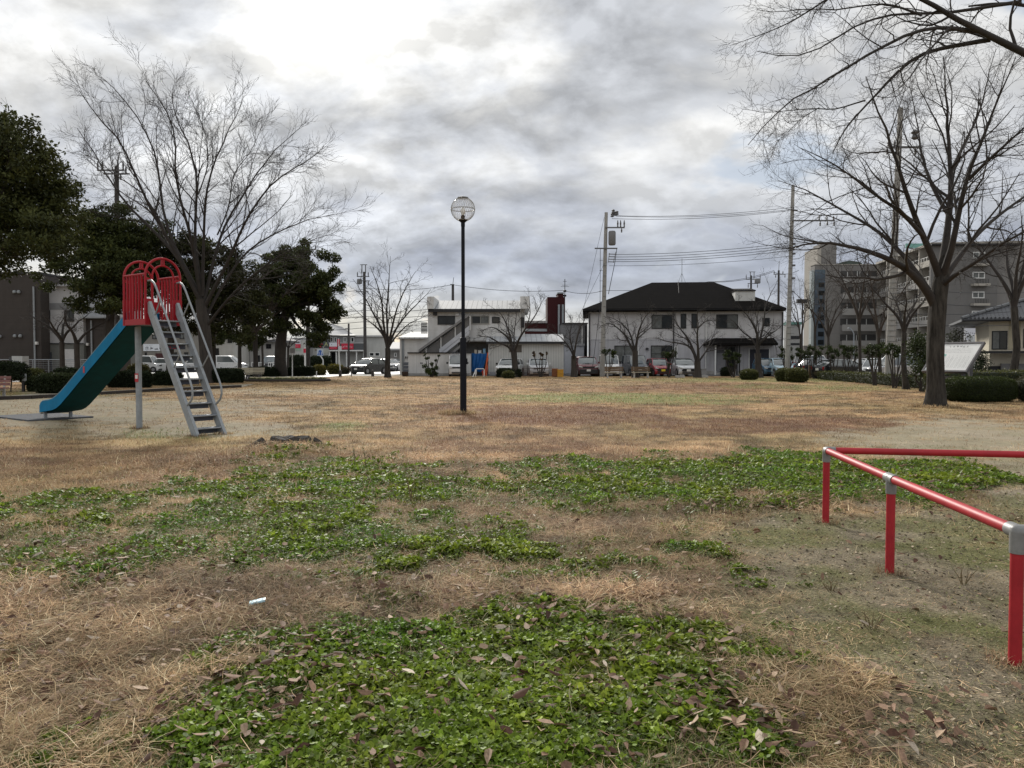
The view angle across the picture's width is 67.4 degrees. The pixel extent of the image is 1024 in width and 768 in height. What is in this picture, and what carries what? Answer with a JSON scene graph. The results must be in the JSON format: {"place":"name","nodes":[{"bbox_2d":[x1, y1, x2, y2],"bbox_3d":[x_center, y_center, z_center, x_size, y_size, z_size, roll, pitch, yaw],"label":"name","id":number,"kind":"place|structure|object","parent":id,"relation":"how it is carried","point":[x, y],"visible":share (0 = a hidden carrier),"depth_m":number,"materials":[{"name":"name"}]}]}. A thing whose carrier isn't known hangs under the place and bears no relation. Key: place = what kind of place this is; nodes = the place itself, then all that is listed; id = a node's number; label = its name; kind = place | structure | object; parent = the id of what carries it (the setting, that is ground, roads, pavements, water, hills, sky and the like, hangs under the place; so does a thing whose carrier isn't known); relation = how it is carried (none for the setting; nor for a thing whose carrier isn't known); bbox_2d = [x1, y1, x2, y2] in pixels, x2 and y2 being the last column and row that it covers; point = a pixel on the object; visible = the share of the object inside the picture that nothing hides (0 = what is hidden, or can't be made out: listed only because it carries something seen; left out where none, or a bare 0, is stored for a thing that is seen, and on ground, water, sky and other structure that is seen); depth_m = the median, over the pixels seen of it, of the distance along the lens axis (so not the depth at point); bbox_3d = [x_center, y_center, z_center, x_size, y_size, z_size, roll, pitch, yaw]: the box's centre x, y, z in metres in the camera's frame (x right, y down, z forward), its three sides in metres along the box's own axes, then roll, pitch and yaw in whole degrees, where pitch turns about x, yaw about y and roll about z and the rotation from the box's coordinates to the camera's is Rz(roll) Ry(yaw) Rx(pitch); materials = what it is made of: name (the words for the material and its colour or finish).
{"place":"outdoors","nodes":[
{"label":"outdoors","id":0,"kind":"place"},
{"bbox_2d":[46,284,142,370],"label":"building","id":1,"kind":"structure","parent":0,"point":[56,298],"depth_m":63.10,"materials":[{"name":"grey concrete"}]},
{"bbox_2d":[80,317,130,370],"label":"building","id":2,"kind":"structure","parent":0,"point":[94,338],"depth_m":63.50,"materials":[{"name":"grey"}]},
{"bbox_2d":[142,327,199,363],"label":"shop building","id":3,"kind":"structure","parent":0,"point":[150,346],"depth_m":97.88,"materials":[{"name":"stone"}]},
{"bbox_2d":[216,329,249,367],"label":"house","id":4,"kind":"structure","parent":0,"point":[229,348],"depth_m":105.93,"materials":[{"name":"stone"}]},
{"bbox_2d":[250,334,299,366],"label":"house","id":5,"kind":"structure","parent":0,"point":[269,348],"depth_m":111.91,"materials":[{"name":"stone"}]},
{"bbox_2d":[152,370,399,373],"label":"road","id":6,"kind":"structure","parent":0,"point":[395,372],"depth_m":81.20,"materials":[{"name":"grey asphalt"}]},
{"bbox_2d":[142,356,161,371],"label":"parked car","id":7,"kind":"object","parent":6,"relation":"on","point":[153,363],"visible":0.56,"depth_m":83.30,"materials":[{"name":"white paint"}]},
{"bbox_2d":[216,356,247,369],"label":"parked car","id":8,"kind":"object","parent":6,"relation":"on","point":[221,361],"visible":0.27,"depth_m":83.19,"materials":[{"name":"white paint"}]},
{"bbox_2d":[311,323,394,366],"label":"shop building","id":9,"kind":"structure","parent":0,"point":[376,347],"depth_m":132.63,"materials":[{"name":"grey"}]},
{"bbox_2d":[0,374,1023,767],"bbox_3d":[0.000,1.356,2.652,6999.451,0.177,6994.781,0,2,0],"label":"ground","id":10,"kind":"structure","parent":0,"point":[960,436],"depth_m":6.93,"materials":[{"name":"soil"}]},
{"bbox_2d":[0,360,31,391],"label":"hedge","id":11,"kind":"object","parent":10,"relation":"on","point":[16,371],"visible":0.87,"depth_m":34.24,"materials":[{"name":"green plant"}]},
{"bbox_2d":[0,272,72,371],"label":"building","id":12,"kind":"structure","parent":10,"relation":"on","point":[19,294],"depth_m":61.88,"materials":[{"name":"grey concrete"}]},
{"bbox_2d":[0,359,86,372],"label":"fence","id":13,"kind":"object","parent":10,"relation":"on","point":[38,363],"visible":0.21,"depth_m":57.97,"materials":[{"name":"metal"}]},
{"bbox_2d":[0,413,92,421],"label":"landing mat","id":14,"kind":"object","parent":10,"relation":"on","point":[40,417],"visible":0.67,"depth_m":19.38,"materials":[{"name":"rubber"}]},
{"bbox_2d":[0,97,96,283],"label":"evergreen tree","id":15,"kind":"object","parent":10,"relation":"on","point":[25,188],"visible":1,"depth_m":31.74,"materials":[{"name":"green plant"}]},
{"bbox_2d":[33,371,74,392],"bbox_3d":[-19.380,-0.011,32.902,2.110,1.070,1.221,0,2,0],"label":"hedge","id":16,"kind":"object","parent":10,"relation":"on","point":[52,382],"visible":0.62,"depth_m":32.46,"materials":[{"name":"green plant"}]},
{"bbox_2d":[21,304,91,366],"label":"bare tree","id":17,"kind":"object","parent":10,"relation":"on","point":[61,337],"visible":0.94,"depth_m":49.81,"materials":[{"name":"brown plant"}]},
{"bbox_2d":[54,305,120,369],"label":"bare tree","id":18,"kind":"object","parent":10,"relation":"on","point":[76,351],"visible":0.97,"depth_m":48.86,"materials":[{"name":"brown plant"}]},
{"bbox_2d":[28,201,175,337],"bbox_3d":[-26.969,-6.084,49.812,8.645,12.263,7.583,0,2,0],"label":"evergreen tree","id":19,"kind":"object","parent":10,"relation":"on","point":[111,251],"visible":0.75,"depth_m":48.95,"materials":[{"name":"green plant"}]},
{"bbox_2d":[97,153,129,324],"bbox_3d":[-28.709,-8.410,55.699,2.344,16.705,0.503,0,2,0],"label":"utility pole","id":20,"kind":"object","parent":10,"relation":"on","point":[116,200],"visible":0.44,"depth_m":55.43,"materials":[{"name":"concrete"}]},
{"bbox_2d":[0,385,241,399],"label":"kerb","id":21,"kind":"structure","parent":10,"relation":"on","point":[101,393],"depth_m":32.68,"materials":[{"name":"grey concrete"}]},
{"bbox_2d":[107,369,154,387],"bbox_3d":[-19.769,-0.228,39.682,2.513,1.119,1.008,0,2,0],"label":"hedge","id":22,"kind":"object","parent":10,"relation":"on","point":[123,379],"visible":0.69,"depth_m":39.38,"materials":[{"name":"green plant"}]},
{"bbox_2d":[39,257,226,436],"bbox_3d":[-8.601,-0.809,16.986,7.013,3.695,0.801,1,2,37],"label":"playground slide","id":23,"kind":"object","parent":10,"relation":"on","point":[120,345],"visible":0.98,"depth_m":16.14,"materials":[{"name":"metal"}]},
{"bbox_2d":[153,370,184,385],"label":"hedge","id":24,"kind":"object","parent":10,"relation":"on","point":[162,378],"visible":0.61,"depth_m":42.37,"materials":[{"name":"green plant"}]},
{"bbox_2d":[137,226,273,370],"bbox_3d":[-21.703,-5.381,53.974,9.696,11.398,6.498,0,2,0],"label":"evergreen tree","id":25,"kind":"object","parent":10,"relation":"on","point":[241,309],"visible":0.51,"depth_m":53.84,"materials":[{"name":"green plant"}]},
{"bbox_2d":[47,22,382,382],"bbox_3d":[-19.390,-10.474,46.654,22.662,21.252,12.641,0,2,0],"label":"bare tree","id":26,"kind":"object","parent":10,"relation":"on","point":[200,292],"visible":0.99,"depth_m":46.02,"materials":[{"name":"brown plant"}]},
{"bbox_2d":[155,223,285,367],"bbox_3d":[-22.756,-6.147,56.713,12.014,11.826,10.891,2,3,43],"label":"bare tree","id":27,"kind":"object","parent":10,"relation":"on","point":[214,349],"visible":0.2,"depth_m":56.06,"materials":[{"name":"brown plant"}]},
{"bbox_2d":[211,367,245,382],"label":"hedge","id":28,"kind":"object","parent":10,"relation":"on","point":[231,375],"visible":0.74,"depth_m":46.79,"materials":[{"name":"green plant"}]},
{"bbox_2d":[210,306,269,367],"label":"evergreen tree","id":29,"kind":"object","parent":10,"relation":"on","point":[223,336],"visible":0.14,"depth_m":65.71,"materials":[{"name":"green plant"}]},
{"bbox_2d":[210,243,354,376],"bbox_3d":[-19.217,-5.243,60.474,14.204,9.758,12.148,-1,2,-36],"label":"bare tree","id":30,"kind":"object","parent":10,"relation":"on","point":[255,348],"visible":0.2,"depth_m":59.65,"materials":[{"name":"brown plant"}]},
{"bbox_2d":[247,435,321,446],"bbox_3d":[-3.692,0.972,12.553,1.287,0.260,0.578,-1,2,-22],"label":"tree stump","id":31,"kind":"object","parent":10,"relation":"on","point":[292,438],"visible":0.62,"depth_m":12.48,"materials":[{"name":"brown wood"}]},
{"bbox_2d":[244,376,330,381],"bbox_3d":[-14.787,-0.347,50.617,5.645,0.361,3.153,0,2,0],"label":"kerb","id":32,"kind":"object","parent":10,"relation":"on","point":[288,379],"visible":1,"depth_m":49.52,"materials":[{"name":"concrete"}]},
{"bbox_2d":[287,365,315,375],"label":"hedge","id":33,"kind":"object","parent":10,"relation":"on","point":[303,370],"visible":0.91,"depth_m":64.20,"materials":[{"name":"green plant"}]},
{"bbox_2d":[256,237,347,375],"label":"evergreen tree","id":34,"kind":"object","parent":10,"relation":"on","point":[317,284],"visible":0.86,"depth_m":61.04,"materials":[{"name":"green plant"}]},
{"bbox_2d":[310,355,332,368],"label":"hedge","id":35,"kind":"object","parent":10,"relation":"on","point":[315,359],"visible":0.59,"depth_m":102.12,"materials":[{"name":"green plant"}]},
{"bbox_2d":[356,264,369,357],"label":"utility pole","id":36,"kind":"object","parent":10,"relation":"on","point":[364,328],"visible":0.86,"depth_m":91.61,"materials":[{"name":"concrete"}]},
{"bbox_2d":[349,358,384,373],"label":"parked car","id":37,"kind":"object","parent":10,"relation":"on","point":[366,365],"visible":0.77,"depth_m":72.81,"materials":[{"name":"black paint"}]},
{"bbox_2d":[339,241,445,377],"bbox_3d":[-9.583,-5.995,59.683,8.697,11.311,6.246,0,2,0],"label":"bare tree","id":38,"kind":"object","parent":10,"relation":"on","point":[387,337],"visible":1,"depth_m":59.76,"materials":[{"name":"grey plant"}]},
{"bbox_2d":[422,354,439,376],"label":"shrub","id":39,"kind":"object","parent":10,"relation":"on","point":[430,373],"visible":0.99,"depth_m":62.38,"materials":[{"name":"green plant"}]},
{"bbox_2d":[451,196,474,411],"bbox_3d":[-1.320,-2.065,20.749,0.662,5.946,0.662,0,2,0],"label":"street lamp","id":40,"kind":"object","parent":10,"relation":"on","point":[463,371],"visible":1,"depth_m":20.71,"materials":[{"name":"metal"}]},
{"bbox_2d":[398,296,529,374],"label":"building","id":41,"kind":"structure","parent":10,"relation":"on","point":[443,334],"depth_m":69.33,"materials":[{"name":"metal"}]},
{"bbox_2d":[472,353,486,371],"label":"blue tarp","id":42,"kind":"object","parent":41,"relation":"hanging from","point":[478,360],"visible":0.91,"depth_m":67.87,"materials":[{"name":"blue plastic"}]},
{"bbox_2d":[466,285,548,376],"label":"bare tree","id":43,"kind":"object","parent":10,"relation":"on","point":[513,349],"visible":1,"depth_m":60.75,"materials":[{"name":"brown plant"}]},
{"bbox_2d":[0,441,1023,767],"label":"clover","id":44,"kind":"object","parent":10,"relation":"on","point":[460,737],"visible":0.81,"depth_m":3.91,"materials":[{"name":"green plant"}]},
{"bbox_2d":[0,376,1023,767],"bbox_3d":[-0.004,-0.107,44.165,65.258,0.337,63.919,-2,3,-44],"label":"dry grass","id":45,"kind":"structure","parent":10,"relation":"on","point":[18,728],"depth_m":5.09,"materials":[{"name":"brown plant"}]},
{"bbox_2d":[0,451,1023,767],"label":"fallen leaves","id":46,"kind":"object","parent":10,"relation":"on","point":[736,719],"visible":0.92,"depth_m":3.55,"materials":[{"name":"brown plant"}]},
{"bbox_2d":[0,377,1023,767],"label":"green grass","id":47,"kind":"structure","parent":10,"relation":"on","point":[422,567],"depth_m":5.45,"materials":[{"name":"green plant"}]},
{"bbox_2d":[545,305,598,376],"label":"bare tree","id":48,"kind":"object","parent":10,"relation":"on","point":[573,365],"visible":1,"depth_m":61.15,"materials":[{"name":"brown plant"}]},
{"bbox_2d":[592,209,624,376],"bbox_3d":[7.925,-7.298,63.075,2.617,13.995,0.651,0,2,12],"label":"utility pole","id":49,"kind":"object","parent":10,"relation":"on","point":[611,238],"visible":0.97,"depth_m":63.09,"materials":[{"name":"concrete"}]},
{"bbox_2d":[592,303,663,377],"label":"bare tree","id":50,"kind":"object","parent":10,"relation":"on","point":[634,354],"visible":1,"depth_m":59.94,"materials":[{"name":"brown plant"}]},
{"bbox_2d":[640,303,724,377],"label":"bare tree","id":51,"kind":"object","parent":10,"relation":"on","point":[697,366],"visible":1,"depth_m":59.85,"materials":[{"name":"brown plant"}]},
{"bbox_2d":[583,274,785,374],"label":"house","id":52,"kind":"structure","parent":10,"relation":"on","point":[687,299],"depth_m":71.10,"materials":[{"name":"grey paint"}]},
{"bbox_2d":[651,345,671,361],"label":"window","id":53,"kind":"structure","parent":52,"relation":"in","point":[655,353],"depth_m":71.29,"materials":[{"name":"grey glass"}]},
{"bbox_2d":[651,315,672,328],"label":"window","id":54,"kind":"structure","parent":52,"relation":"in","point":[660,324],"depth_m":71.15,"materials":[{"name":"grey glass"}]},
{"bbox_2d":[716,314,737,327],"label":"window","id":55,"kind":"structure","parent":52,"relation":"in","point":[724,317],"depth_m":70.60,"materials":[{"name":"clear glass"}]},
{"bbox_2d":[722,349,741,376],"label":"shrub","id":56,"kind":"object","parent":10,"relation":"on","point":[736,356],"visible":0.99,"depth_m":60.95,"materials":[{"name":"green plant"}]},
{"bbox_2d":[739,368,758,379],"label":"bush","id":57,"kind":"object","parent":10,"relation":"on","point":[748,374],"visible":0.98,"depth_m":53.53,"materials":[{"name":"green plant"}]},
{"bbox_2d":[725,267,787,377],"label":"bare tree","id":58,"kind":"object","parent":10,"relation":"on","point":[758,365],"visible":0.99,"depth_m":59.88,"materials":[{"name":"brown plant"}]},
{"bbox_2d":[766,358,795,376],"bbox_3d":[22.379,-1.379,64.136,2.070,1.570,3.948,0,2,4],"label":"parked car","id":59,"kind":"object","parent":10,"relation":"on","point":[775,363],"visible":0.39,"depth_m":63.37,"materials":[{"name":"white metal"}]},
{"bbox_2d":[784,367,809,382],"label":"bush","id":60,"kind":"object","parent":10,"relation":"on","point":[796,374],"visible":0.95,"depth_m":47.80,"materials":[{"name":"green plant"}]},
{"bbox_2d":[772,265,828,359],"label":"bare tree","id":61,"kind":"object","parent":10,"relation":"on","point":[801,333],"visible":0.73,"depth_m":61.85,"materials":[{"name":"brown plant"}]},
{"bbox_2d":[785,185,834,368],"bbox_3d":[22.747,-7.651,58.726,3.638,14.987,0.503,0,2,0],"label":"utility pole","id":62,"kind":"object","parent":10,"relation":"on","point":[788,321],"visible":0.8,"depth_m":58.66,"materials":[{"name":"concrete"}]},
{"bbox_2d":[787,279,838,363],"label":"bare tree","id":63,"kind":"object","parent":10,"relation":"on","point":[815,327],"visible":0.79,"depth_m":59.83,"materials":[{"name":"brown plant"}]},
{"bbox_2d":[806,344,823,378],"bbox_3d":[22.458,-1.655,57.047,1.831,2.645,0.866,-1,2,-23],"label":"shrub","id":64,"kind":"object","parent":10,"relation":"on","point":[818,352],"visible":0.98,"depth_m":56.98,"materials":[{"name":"green plant"}]},
{"bbox_2d":[781,265,876,358],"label":"bare tree","id":65,"kind":"object","parent":10,"relation":"on","point":[829,330],"visible":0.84,"depth_m":57.88,"materials":[{"name":"brown plant"}]},
{"bbox_2d":[824,344,841,370],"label":"shrub","id":66,"kind":"object","parent":10,"relation":"on","point":[832,357],"visible":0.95,"depth_m":55.46,"materials":[{"name":"green plant"}]},
{"bbox_2d":[811,359,862,377],"bbox_3d":[24.614,-1.101,56.996,4.548,1.490,2.100,0,2,-14],"label":"parked car","id":67,"kind":"object","parent":10,"relation":"on","point":[824,365],"visible":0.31,"depth_m":56.18,"materials":[{"name":"black paint"}]},
{"bbox_2d":[841,345,862,371],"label":"shrub","id":68,"kind":"object","parent":10,"relation":"on","point":[851,349],"visible":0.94,"depth_m":50.37,"materials":[{"name":"green plant"}]},
{"bbox_2d":[798,242,909,371],"bbox_3d":[21.142,-4.392,48.355,6.991,8.870,5.986,0,2,-12],"label":"bare tree","id":69,"kind":"object","parent":10,"relation":"on","point":[859,313],"visible":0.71,"depth_m":47.84,"materials":[{"name":"brown plant"}]},
{"bbox_2d":[713,0,1023,177],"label":"bare tree","id":70,"kind":"object","parent":10,"relation":"on","point":[986,36],"visible":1,"depth_m":8.07,"materials":[{"name":"grey plant"}]},
{"bbox_2d":[816,370,925,387],"bbox_3d":[21.257,-0.285,44.529,0.965,0.918,22.319,0,2,5],"label":"hedge","id":71,"kind":"object","parent":10,"relation":"on","point":[859,377],"visible":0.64,"depth_m":46.53,"materials":[{"name":"green plant"}]},
{"bbox_2d":[861,342,884,385],"bbox_3d":[19.901,-1.108,42.465,0.993,2.509,1.279,-2,3,-44],"label":"shrub","id":72,"kind":"object","parent":10,"relation":"on","point":[877,353],"visible":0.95,"depth_m":42.42,"materials":[{"name":"green plant"}]},
{"bbox_2d":[830,224,931,372],"bbox_3d":[21.938,-4.604,45.789,5.885,9.470,4.994,1,2,28],"label":"bare tree","id":73,"kind":"object","parent":10,"relation":"on","point":[878,328],"visible":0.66,"depth_m":45.86,"materials":[{"name":"brown plant"}]},
{"bbox_2d":[742,14,1023,406],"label":"bare tree","id":74,"kind":"object","parent":10,"relation":"on","point":[936,293],"visible":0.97,"depth_m":22.93,"materials":[{"name":"grey plant"}]},
{"bbox_2d":[863,354,923,374],"bbox_3d":[25.005,-1.014,48.993,4.548,1.850,2.080,0,2,-2],"label":"parked car","id":75,"kind":"object","parent":10,"relation":"on","point":[867,369],"visible":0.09,"depth_m":48.20,"materials":[{"name":"silver paint"}]},
{"bbox_2d":[880,343,911,387],"bbox_3d":[19.291,-0.910,38.622,1.592,2.371,1.004,0,2,0],"label":"shrub","id":76,"kind":"object","parent":10,"relation":"on","point":[895,354],"visible":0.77,"depth_m":38.48,"materials":[{"name":"green plant"}]},
{"bbox_2d":[884,107,917,374],"bbox_3d":[21.578,-7.451,42.687,1.903,15.662,0.594,0,2,3],"label":"utility pole","id":77,"kind":"object","parent":10,"relation":"on","point":[890,333],"visible":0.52,"depth_m":42.68,"materials":[{"name":"concrete"}]},
{"bbox_2d":[858,268,950,389],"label":"bare tree","id":78,"kind":"object","parent":10,"relation":"on","point":[904,323],"visible":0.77,"depth_m":36.89,"materials":[{"name":"brown plant"}]},
{"bbox_2d":[902,329,926,391],"bbox_3d":[18.319,-1.049,34.655,2.012,2.929,1.547,-1,2,-34],"label":"shrub","id":79,"kind":"object","parent":10,"relation":"on","point":[917,344],"visible":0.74,"depth_m":34.51,"materials":[{"name":"green plant"}]},
{"bbox_2d":[822,447,1023,666],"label":"pipe rail","id":80,"kind":"object","parent":10,"relation":"on","point":[1013,531],"visible":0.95,"depth_m":5.14,"materials":[{"name":"red metal"}]},
{"bbox_2d":[921,342,985,378],"bbox_3d":[16.159,-0.438,28.087,1.076,2.205,1.830,-1,2,-26],"label":"information board","id":81,"kind":"object","parent":10,"relation":"on","point":[960,357],"visible":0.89,"depth_m":27.79,"materials":[{"name":"white metal"}]},
{"bbox_2d":[945,326,973,341],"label":"shrub","id":82,"kind":"object","parent":10,"relation":"on","point":[954,338],"visible":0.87,"depth_m":69.80,"materials":[{"name":"green plant"}]},
{"bbox_2d":[921,368,1023,391],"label":"hedge","id":83,"kind":"object","parent":10,"relation":"on","point":[1014,374],"visible":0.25,"depth_m":32.59,"materials":[{"name":"green plant"}]},
{"bbox_2d":[945,375,1018,401],"bbox_3d":[16.355,0.174,26.926,2.434,0.992,1.763,0,2,0],"label":"hedge","id":84,"kind":"object","parent":10,"relation":"on","point":[975,388],"visible":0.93,"depth_m":26.27,"materials":[{"name":"green plant"}]},
{"bbox_2d":[973,349,994,370],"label":"shrub","id":85,"kind":"object","parent":10,"relation":"on","point":[981,363],"visible":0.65,"depth_m":51.79,"materials":[{"name":"green plant"}]},
{"bbox_2d":[958,190,1023,370],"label":"bare tree","id":86,"kind":"object","parent":10,"relation":"on","point":[1016,288],"visible":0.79,"depth_m":38.37,"materials":[{"name":"grey plant"}]},
{"bbox_2d":[0,0,1023,355],"label":"sky","id":87,"kind":"structure","parent":0,"point":[552,117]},
{"bbox_2d":[471,373,772,375],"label":"parking lot","id":88,"kind":"structure","parent":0,"point":[567,374],"depth_m":66.87,"materials":[{"name":"grey asphalt"}]},
{"bbox_2d":[407,352,471,375],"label":"shed","id":89,"kind":"structure","parent":88,"relation":"on","point":[416,360],"depth_m":66.38,"materials":[{"name":"metal"}]},
{"bbox_2d":[446,355,468,375],"bbox_3d":[-4.641,-1.569,65.580,1.860,1.844,3.448,0,2,-3],"label":"parked car","id":90,"kind":"object","parent":88,"relation":"on","point":[454,364],"visible":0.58,"depth_m":64.21,"materials":[{"name":"white paint"}]},
{"bbox_2d":[495,358,523,374],"bbox_3d":[-0.171,-1.425,65.535,2.070,1.570,3.948,0,2,14],"label":"parked car","id":91,"kind":"object","parent":88,"relation":"on","point":[505,362],"visible":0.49,"depth_m":64.92,"materials":[{"name":"white paint"}]},
{"bbox_2d":[486,334,564,374],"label":"shed","id":92,"kind":"structure","parent":88,"relation":"on","point":[528,344],"depth_m":67.55,"materials":[{"name":"white metal"}]},
{"bbox_2d":[526,358,550,375],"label":"parked car","id":93,"kind":"object","parent":88,"relation":"on","point":[531,363],"visible":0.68,"depth_m":65.11,"materials":[{"name":"paint"}]},
{"bbox_2d":[525,281,568,333],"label":"building","id":94,"kind":"structure","parent":88,"relation":"on","point":[555,306],"depth_m":81.81,"materials":[{"name":"brick"}]},
{"bbox_2d":[559,323,587,372],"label":"building","id":95,"kind":"structure","parent":88,"relation":"on","point":[581,348],"depth_m":77.77,"materials":[{"name":"grey"}]},
{"bbox_2d":[576,356,599,375],"bbox_3d":[6.356,-1.500,65.683,2.140,1.710,4.248,0,2,0],"label":"parked car","id":96,"kind":"object","parent":88,"relation":"on","point":[584,364],"visible":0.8,"depth_m":64.09,"materials":[{"name":"red paint"}]},
{"bbox_2d":[621,355,648,375],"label":"parked car","id":97,"kind":"object","parent":88,"relation":"on","point":[626,363],"visible":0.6,"depth_m":65.07,"materials":[{"name":"paint"}]},
{"bbox_2d":[646,358,670,375],"bbox_3d":[12.436,-1.423,65.385,1.860,1.564,3.448,0,2,-4],"label":"parked car","id":98,"kind":"object","parent":88,"relation":"on","point":[657,365],"visible":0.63,"depth_m":64.48,"materials":[{"name":"red paint"}]},
{"bbox_2d":[668,358,693,375],"bbox_3d":[14.467,-1.415,65.235,2.070,1.570,3.948,0,2,-3],"label":"parked car","id":99,"kind":"object","parent":88,"relation":"on","point":[685,366],"visible":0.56,"depth_m":64.28,"materials":[{"name":"paint"}]},
{"bbox_2d":[784,322,801,361],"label":"building","id":100,"kind":"structure","parent":0,"point":[795,342],"depth_m":139.81,"materials":[{"name":"white concrete"}]},
{"bbox_2d":[803,241,1023,364],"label":"apartment building","id":101,"kind":"structure","parent":0,"point":[842,334],"depth_m":134.98,"materials":[{"name":"grey concrete"}]},
{"label":"road","id":102,"kind":"structure","parent":0,"visible":0},
{"bbox_2d":[949,298,1023,370],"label":"house","id":103,"kind":"structure","parent":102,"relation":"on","point":[998,346],"depth_m":61.65,"materials":[{"name":"beige paint"}]},
{"bbox_2d":[992,331,1007,348],"bbox_3d":[39.103,-3.517,61.572,1.074,1.484,0.077,1,2,25],"label":"window","id":104,"kind":"structure","parent":103,"relation":"in","point":[999,338],"depth_m":61.58,"materials":[{"name":"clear glass"}]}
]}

